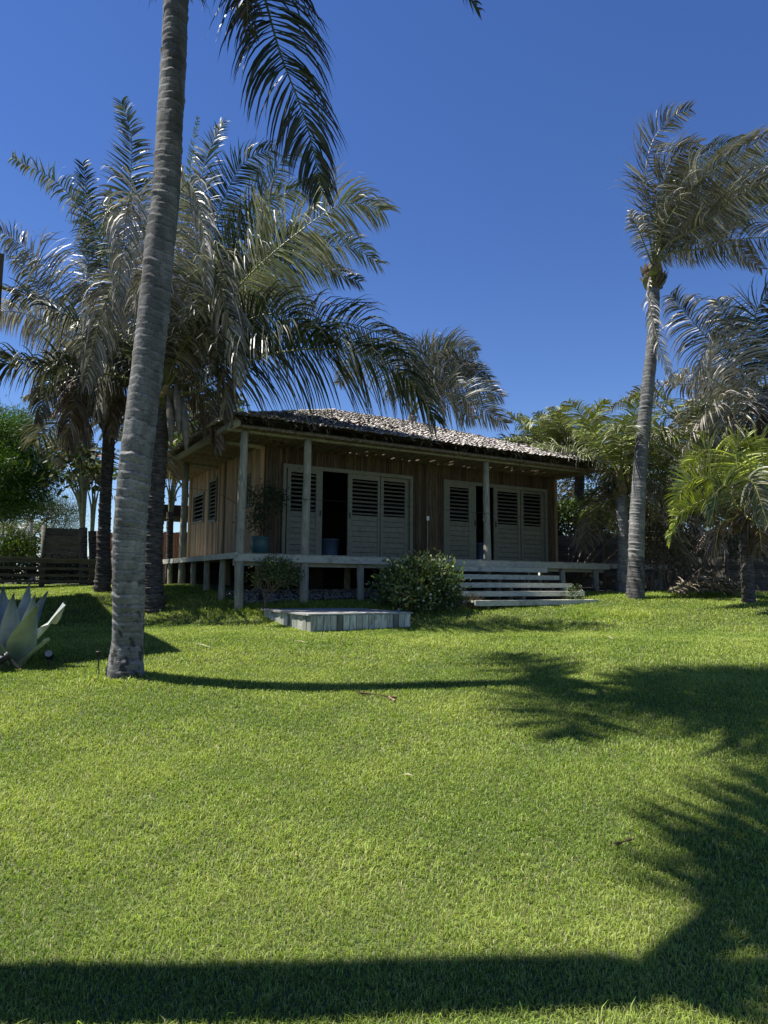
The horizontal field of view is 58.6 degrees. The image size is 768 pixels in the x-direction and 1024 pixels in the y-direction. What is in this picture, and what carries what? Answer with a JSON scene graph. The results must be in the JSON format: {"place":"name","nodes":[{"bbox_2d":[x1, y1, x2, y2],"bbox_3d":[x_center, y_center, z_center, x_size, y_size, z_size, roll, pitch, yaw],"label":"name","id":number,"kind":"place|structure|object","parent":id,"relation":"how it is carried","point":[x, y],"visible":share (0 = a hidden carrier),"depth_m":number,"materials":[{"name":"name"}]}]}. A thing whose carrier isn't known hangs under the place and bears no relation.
{"place":"outdoors","nodes":[
{"label":"outdoors","id":0,"kind":"place"},
{"bbox_2d":[0,578,767,1023],"bbox_3d":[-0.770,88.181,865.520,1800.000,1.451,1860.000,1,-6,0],"label":"ground","id":1,"kind":"structure","parent":0,"point":[390,948],"depth_m":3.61,"materials":[{"name":"green plant"}]},
{"bbox_2d":[0,253,3,310],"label":"tall house","id":2,"kind":"structure","parent":1,"relation":"on","point":[1,265],"depth_m":9.92,"materials":[{"name":"brown wood"}]},
{"bbox_2d":[0,652,10,672],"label":"garden spotlight","id":3,"kind":"object","parent":1,"relation":"on","point":[5,656],"visible":0.98,"depth_m":7.92,"materials":[{"name":"black metal"}]},
{"bbox_2d":[6,658,20,669],"bbox_3d":[-4.359,1.800,7.987,0.219,0.201,0.070,1,-6,0],"label":"spotlight","id":4,"kind":"object","parent":1,"relation":"on","point":[14,663],"visible":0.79,"depth_m":7.99,"materials":[{"name":"black metal"}]},
{"bbox_2d":[0,519,37,576],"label":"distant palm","id":5,"kind":"object","parent":1,"relation":"on","point":[23,526],"visible":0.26,"depth_m":45.03,"materials":[{"name":"green plant"}]},
{"bbox_2d":[0,527,40,582],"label":"sunlit shrub","id":6,"kind":"object","parent":1,"relation":"on","point":[11,543],"visible":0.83,"depth_m":24.75,"materials":[{"name":"green plant"}]},
{"bbox_2d":[28,517,33,579],"bbox_3d":[-17.572,1.909,33.965,0.166,3.514,0.166,3,-6,-22],"label":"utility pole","id":7,"kind":"object","parent":1,"relation":"on","point":[31,528],"visible":0.08,"depth_m":34.01,"materials":[{"name":"grey wood"}]},
{"bbox_2d":[0,581,65,665],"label":"agave","id":8,"kind":"object","parent":1,"relation":"on","point":[21,632],"visible":0.96,"depth_m":8.30,"materials":[{"name":"green plant"}]},
{"bbox_2d":[0,395,68,534],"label":"feathery tree","id":9,"kind":"object","parent":1,"relation":"on","point":[19,490],"visible":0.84,"depth_m":20.89,"materials":[{"name":"green plant"}]},
{"bbox_2d":[20,517,53,579],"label":"distant palm","id":10,"kind":"object","parent":1,"relation":"on","point":[34,531],"visible":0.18,"depth_m":47.71,"materials":[{"name":"green plant"}]},
{"bbox_2d":[0,496,77,579],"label":"clipped hedge","id":11,"kind":"object","parent":1,"relation":"on","point":[53,515],"visible":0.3,"depth_m":25.07,"materials":[{"name":"green plant"}]},
{"bbox_2d":[0,556,95,586],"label":"wooden fence","id":12,"kind":"object","parent":1,"relation":"on","point":[42,575],"visible":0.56,"depth_m":17.50,"materials":[{"name":"brown wood"}]},
{"bbox_2d":[44,649,53,665],"bbox_3d":[-4.047,1.790,8.267,0.104,0.265,0.153,2,-6,-19],"label":"garden spotlight","id":13,"kind":"object","parent":1,"relation":"on","point":[48,654],"visible":0.99,"depth_m":8.24,"materials":[{"name":"black metal"}]},
{"bbox_2d":[0,549,111,583],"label":"wooden fence","id":14,"kind":"object","parent":1,"relation":"on","point":[21,571],"visible":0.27,"depth_m":20.76,"materials":[{"name":"brown wood"}]},
{"bbox_2d":[30,485,89,545],"bbox_3d":[-12.837,0.778,27.150,3.014,4.266,2.424,1,-6,0],"label":"casuarina bush","id":15,"kind":"object","parent":1,"relation":"on","point":[74,519],"visible":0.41,"depth_m":27.03,"materials":[{"name":"green plant"}]},
{"bbox_2d":[40,526,85,583],"bbox_3d":[-11.345,1.719,24.151,1.411,2.430,0.130,3,-6,-22],"label":"wooden fence","id":16,"kind":"object","parent":1,"relation":"on","point":[60,541],"visible":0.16,"depth_m":24.20,"materials":[{"name":"brown wood"}]},
{"bbox_2d":[27,424,119,584],"bbox_3d":[-9.249,-0.349,20.739,2.620,5.471,2.399,1,-6,0],"label":"travellers palm","id":17,"kind":"object","parent":1,"relation":"on","point":[81,455],"visible":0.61,"depth_m":20.54,"materials":[{"name":"green plant"}]},
{"bbox_2d":[51,445,119,579],"bbox_3d":[-9.203,0.194,21.404,2.211,4.526,2.391,1,-6,0],"label":"travellers palm","id":18,"kind":"object","parent":1,"relation":"on","point":[92,536],"visible":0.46,"depth_m":21.24,"materials":[{"name":"green plant"}]},
{"bbox_2d":[95,651,100,676],"bbox_3d":[-3.231,1.749,7.733,0.070,0.351,0.068,1,-6,0],"label":"stake light","id":19,"kind":"object","parent":1,"relation":"on","point":[98,653],"visible":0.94,"depth_m":7.73,"materials":[{"name":"black metal"}]},
{"bbox_2d":[0,188,238,593],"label":"coconut palm","id":20,"kind":"object","parent":1,"relation":"on","point":[83,412],"visible":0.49,"depth_m":15.89,"materials":[{"name":"green plant"}]},
{"bbox_2d":[96,531,186,582],"bbox_3d":[-9.249,1.938,26.389,4.352,2.480,0.120,-1,-6,13],"label":"wooden fence","id":21,"kind":"object","parent":1,"relation":"on","point":[176,535],"visible":0.02,"depth_m":26.22,"materials":[{"name":"brown wood"}]},
{"bbox_2d":[165,437,182,583],"bbox_3d":[-6.969,-0.074,23.335,2.647,5.475,2.119,2,-6,-15],"label":"travellers palm","id":22,"kind":"object","parent":1,"relation":"on","point":[172,493],"visible":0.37,"depth_m":23.00,"materials":[{"name":"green plant"}]},
{"bbox_2d":[164,504,187,521],"bbox_3d":[-7.744,1.382,24.780,3.400,3.090,2.400,4,-7,-30],"label":"garden hut","id":23,"kind":"object","parent":1,"relation":"on","point":[177,513],"visible":0.02,"depth_m":23.90,"materials":[{"name":"brown wood"}]},
{"bbox_2d":[168,384,259,481],"bbox_3d":[-6.150,-0.934,23.002,3.743,6.940,2.935,1,-6,0],"label":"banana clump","id":24,"kind":"object","parent":1,"relation":"on","point":[180,440],"visible":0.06,"depth_m":23.00,"materials":[{"name":"green plant"}]},
{"bbox_2d":[0,96,448,613],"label":"coconut palm","id":25,"kind":"object","parent":1,"relation":"on","point":[233,292],"visible":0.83,"depth_m":13.95,"materials":[{"name":"green plant"}]},
{"bbox_2d":[244,551,310,608],"bbox_3d":[-2.131,1.406,13.452,1.370,1.341,1.021,1,-6,0],"label":"shrub","id":26,"kind":"object","parent":1,"relation":"on","point":[274,569],"visible":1,"depth_m":13.41,"materials":[{"name":"green plant"}]},
{"bbox_2d":[105,0,483,680],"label":"coconut palm","id":27,"kind":"object","parent":1,"relation":"on","point":[131,498],"visible":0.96,"depth_m":7.87,"materials":[{"name":"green plant"}]},
{"bbox_2d":[261,608,412,632],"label":"deck platform","id":28,"kind":"structure","parent":1,"relation":"on","point":[321,619],"depth_m":12.01,"materials":[{"name":"grey wood"}]},
{"bbox_2d":[358,692,396,701],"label":"fallen twig","id":29,"kind":"object","parent":1,"relation":"on","point":[392,699],"visible":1,"depth_m":6.95,"materials":[{"name":"brown wood"}]},
{"bbox_2d":[162,408,610,608],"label":"beach house","id":30,"kind":"structure","parent":1,"relation":"on","point":[348,458],"depth_m":17.68,"materials":[{"name":"brown wood"}]},
{"bbox_2d":[192,492,204,524],"bbox_3d":[-5.412,-0.101,20.038,0.081,0.870,1.151,4,-7,-30],"label":"window","id":31,"kind":"structure","parent":30,"relation":"in","point":[194,521],"depth_m":20.09,"materials":[{"name":"beige paint"}]},
{"bbox_2d":[207,477,217,522],"bbox_3d":[-4.688,-0.311,18.813,0.081,1.200,0.736,4,-7,-30],"label":"window","id":32,"kind":"structure","parent":30,"relation":"in","point":[215,479],"depth_m":18.82,"materials":[{"name":"beige paint"}]},
{"bbox_2d":[246,473,250,506],"bbox_3d":[-3.197,-0.511,16.264,0.081,0.789,0.206,4,-7,-30],"label":"window","id":33,"kind":"structure","parent":30,"relation":"in","point":[248,475],"depth_m":16.26,"materials":[{"name":"beige paint"}]},
{"bbox_2d":[232,478,292,552],"bbox_3d":[-2.616,0.093,15.103,1.305,1.701,0.996,-3,-7,34],"label":"potted plant","id":34,"kind":"object","parent":30,"relation":"on","point":[260,544],"visible":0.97,"depth_m":15.01,"materials":[{"name":"green plant"}]},
{"bbox_2d":[285,468,322,554],"bbox_3d":[-1.869,0.009,16.069,0.896,2.051,0.079,4,-7,-28],"label":"door","id":35,"kind":"structure","parent":30,"relation":"in","point":[293,518],"depth_m":16.05,"materials":[{"name":"beige paint"}]},
{"bbox_2d":[321,538,339,554],"bbox_3d":[-1.371,0.902,16.932,0.562,0.460,0.562,1,-6,0],"label":"storage tub","id":36,"kind":"object","parent":30,"relation":"on","point":[330,546],"visible":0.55,"depth_m":16.70,"materials":[{"name":"blue plastic"}]},
{"bbox_2d":[346,474,379,556],"bbox_3d":[-0.506,0.103,16.883,0.899,2.051,0.081,4,-7,-32],"label":"door","id":37,"kind":"structure","parent":30,"relation":"in","point":[363,532],"depth_m":16.85,"materials":[{"name":"beige paint"}]},
{"bbox_2d":[170,486,585,522],"bbox_3d":[0.326,-0.235,16.273,11.598,0.845,3.134,2,-6,-12],"label":"porch cable","id":38,"kind":"object","parent":30,"relation":"attached to","point":[368,503],"visible":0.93,"depth_m":15.50,"materials":[{"name":"black metal"}]},
{"bbox_2d":[379,477,408,556],"bbox_3d":[0.271,0.161,17.392,0.865,2.051,0.059,4,-7,-30],"label":"door","id":39,"kind":"structure","parent":30,"relation":"in","point":[394,531],"depth_m":17.36,"materials":[{"name":"beige paint"}]},
{"bbox_2d":[447,483,475,558],"bbox_3d":[2.061,0.273,18.346,0.980,2.051,0.077,4,-7,-29],"label":"door","id":40,"kind":"structure","parent":30,"relation":"in","point":[461,536],"depth_m":18.34,"materials":[{"name":"beige paint"}]},
{"bbox_2d":[476,543,483,559],"bbox_3d":[2.685,1.121,18.997,0.374,0.510,0.374,1,-6,0],"label":"storage tub","id":41,"kind":"object","parent":30,"relation":"on","point":[479,551],"visible":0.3,"depth_m":18.84,"materials":[{"name":"blue plastic"}]},
{"bbox_2d":[493,488,520,560],"bbox_3d":[3.436,0.368,19.167,0.953,2.051,0.081,4,-7,-32],"label":"door","id":42,"kind":"structure","parent":30,"relation":"in","point":[506,538],"depth_m":19.13,"materials":[{"name":"beige paint"}]},
{"bbox_2d":[520,491,543,560],"bbox_3d":[4.266,0.429,19.707,0.893,2.051,0.059,4,-7,-30],"label":"door","id":43,"kind":"structure","parent":30,"relation":"in","point":[532,537],"depth_m":19.67,"materials":[{"name":"beige paint"}]},
{"bbox_2d":[363,547,471,616],"bbox_3d":[0.698,1.593,14.068,2.314,1.770,2.013,1,-6,0],"label":"flowering bush","id":44,"kind":"object","parent":1,"relation":"on","point":[421,584],"visible":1,"depth_m":13.80,"materials":[{"name":"green plant"}]},
{"bbox_2d":[332,325,513,431],"bbox_3d":[1.326,-2.060,25.142,6.746,9.992,3.083,1,-6,0],"label":"coconut palm","id":45,"kind":"object","parent":1,"relation":"on","point":[447,357],"visible":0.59,"depth_m":25.13,"materials":[{"name":"green plant"}]},
{"bbox_2d":[449,592,485,608],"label":"dry tuft","id":46,"kind":"object","parent":1,"relation":"on","point":[468,603],"visible":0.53,"depth_m":14.37,"materials":[{"name":"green plant"}]},
{"bbox_2d":[443,566,598,608],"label":"wooden steps","id":47,"kind":"structure","parent":1,"relation":"on","point":[511,593],"depth_m":15.82,"materials":[{"name":"grey wood"}]},
{"bbox_2d":[560,584,585,599],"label":"flowering plant","id":48,"kind":"object","parent":1,"relation":"on","point":[572,592],"visible":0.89,"depth_m":15.85,"materials":[{"name":"green plant"}]},
{"bbox_2d":[557,492,682,587],"bbox_3d":[7.311,0.932,21.642,5.046,3.226,1.889,1,-6,0],"label":"climbing vine","id":49,"kind":"object","parent":1,"relation":"on","point":[564,512],"visible":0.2,"depth_m":21.55,"materials":[{"name":"green plant"}]},
{"bbox_2d":[557,498,682,545],"bbox_3d":[7.968,1.106,25.596,6.039,3.682,3.132,1,-6,0],"label":"back hedge","id":50,"kind":"object","parent":1,"relation":"on","point":[561,530],"visible":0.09,"depth_m":25.22,"materials":[{"name":"green plant"}]},
{"bbox_2d":[614,838,631,844],"bbox_3d":[1.354,1.863,3.872,0.130,0.021,0.018,4,-7,-28],"label":"seed pod","id":51,"kind":"object","parent":1,"relation":"on","point":[621,842],"visible":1,"depth_m":3.86,"materials":[{"name":"brown plant"}]},
{"bbox_2d":[610,563,667,588],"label":"boardwalk","id":52,"kind":"structure","parent":1,"relation":"on","point":[614,566],"depth_m":20.31,"materials":[{"name":"grey wood"}]},
{"bbox_2d":[551,528,767,589],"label":"wooden fence","id":53,"kind":"object","parent":1,"relation":"on","point":[608,578],"visible":0.34,"depth_m":21.89,"materials":[{"name":"brown wood"}]},
{"bbox_2d":[557,410,766,531],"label":"leafy tree","id":54,"kind":"object","parent":1,"relation":"on","point":[590,487],"visible":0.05,"depth_m":27.04,"materials":[{"name":"green plant"}]},
{"bbox_2d":[601,382,761,530],"bbox_3d":[10.275,-0.901,22.030,6.118,7.167,5.984,1,-6,0],"label":"coconut palm","id":55,"kind":"object","parent":1,"relation":"on","point":[679,414],"visible":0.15,"depth_m":21.83,"materials":[{"name":"green plant"}]},
{"bbox_2d":[606,99,767,599],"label":"coconut palm","id":56,"kind":"object","parent":1,"relation":"on","point":[679,211],"visible":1,"depth_m":16.95,"materials":[{"name":"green plant"}]},
{"bbox_2d":[667,570,740,595],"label":"fallen fronds","id":57,"kind":"object","parent":1,"relation":"on","point":[715,583],"visible":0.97,"depth_m":16.56,"materials":[{"name":"brown plant"}]},
{"bbox_2d":[645,471,767,588],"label":"climbing vine","id":58,"kind":"object","parent":1,"relation":"on","point":[668,584],"visible":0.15,"depth_m":19.91,"materials":[{"name":"green plant"}]},
{"bbox_2d":[663,422,767,603],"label":"coconut palm","id":59,"kind":"object","parent":1,"relation":"on","point":[741,485],"visible":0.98,"depth_m":15.32,"materials":[{"name":"green plant"}]},
{"bbox_2d":[0,0,767,574],"label":"sky","id":60,"kind":"structure","parent":0,"point":[499,141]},
{"bbox_2d":[199,584,767,603],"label":"bare soil","id":61,"kind":"structure","parent":0,"point":[330,587],"depth_m":18.10,"materials":[{"name":"brown soil"}]},
{"bbox_2d":[225,588,382,603],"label":"gravel","id":62,"kind":"structure","parent":61,"relation":"on","point":[272,596],"depth_m":15.69,"materials":[{"name":"grey gravel"}]},
{"bbox_2d":[491,404,605,582],"bbox_3d":[5.602,-0.526,24.025,4.481,6.732,4.676,1,-6,0],"label":"coconut palm","id":63,"kind":"object","parent":61,"relation":"on","point":[530,427],"visible":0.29,"depth_m":23.65,"materials":[{"name":"green plant"}]},
{"bbox_2d":[502,396,672,586],"bbox_3d":[6.862,-0.540,24.259,6.316,6.830,5.784,1,-6,0],"label":"coconut palm","id":64,"kind":"object","parent":61,"relation":"on","point":[578,483],"visible":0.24,"depth_m":23.76,"materials":[{"name":"green plant"}]},
{"bbox_2d":[531,385,735,592],"bbox_3d":[6.799,-0.318,18.353,5.094,5.355,4.930,-5,-8,42],"label":"coconut palm","id":65,"kind":"object","parent":61,"relation":"on","point":[619,450],"visible":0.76,"depth_m":18.16,"materials":[{"name":"green plant"}]},
{"bbox_2d":[589,476,685,590],"bbox_3d":[6.931,0.649,18.628,2.526,3.253,1.210,1,-6,0],"label":"dry creeper","id":66,"kind":"object","parent":65,"relation":"hanging from","point":[654,573],"visible":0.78,"depth_m":18.53,"materials":[{"name":"brown plant"}]},
{"bbox_2d":[606,271,767,503],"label":"coconut palm","id":67,"kind":"object","parent":61,"relation":"on","point":[743,386],"visible":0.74,"depth_m":17.89,"materials":[{"name":"green plant"}]}
]}

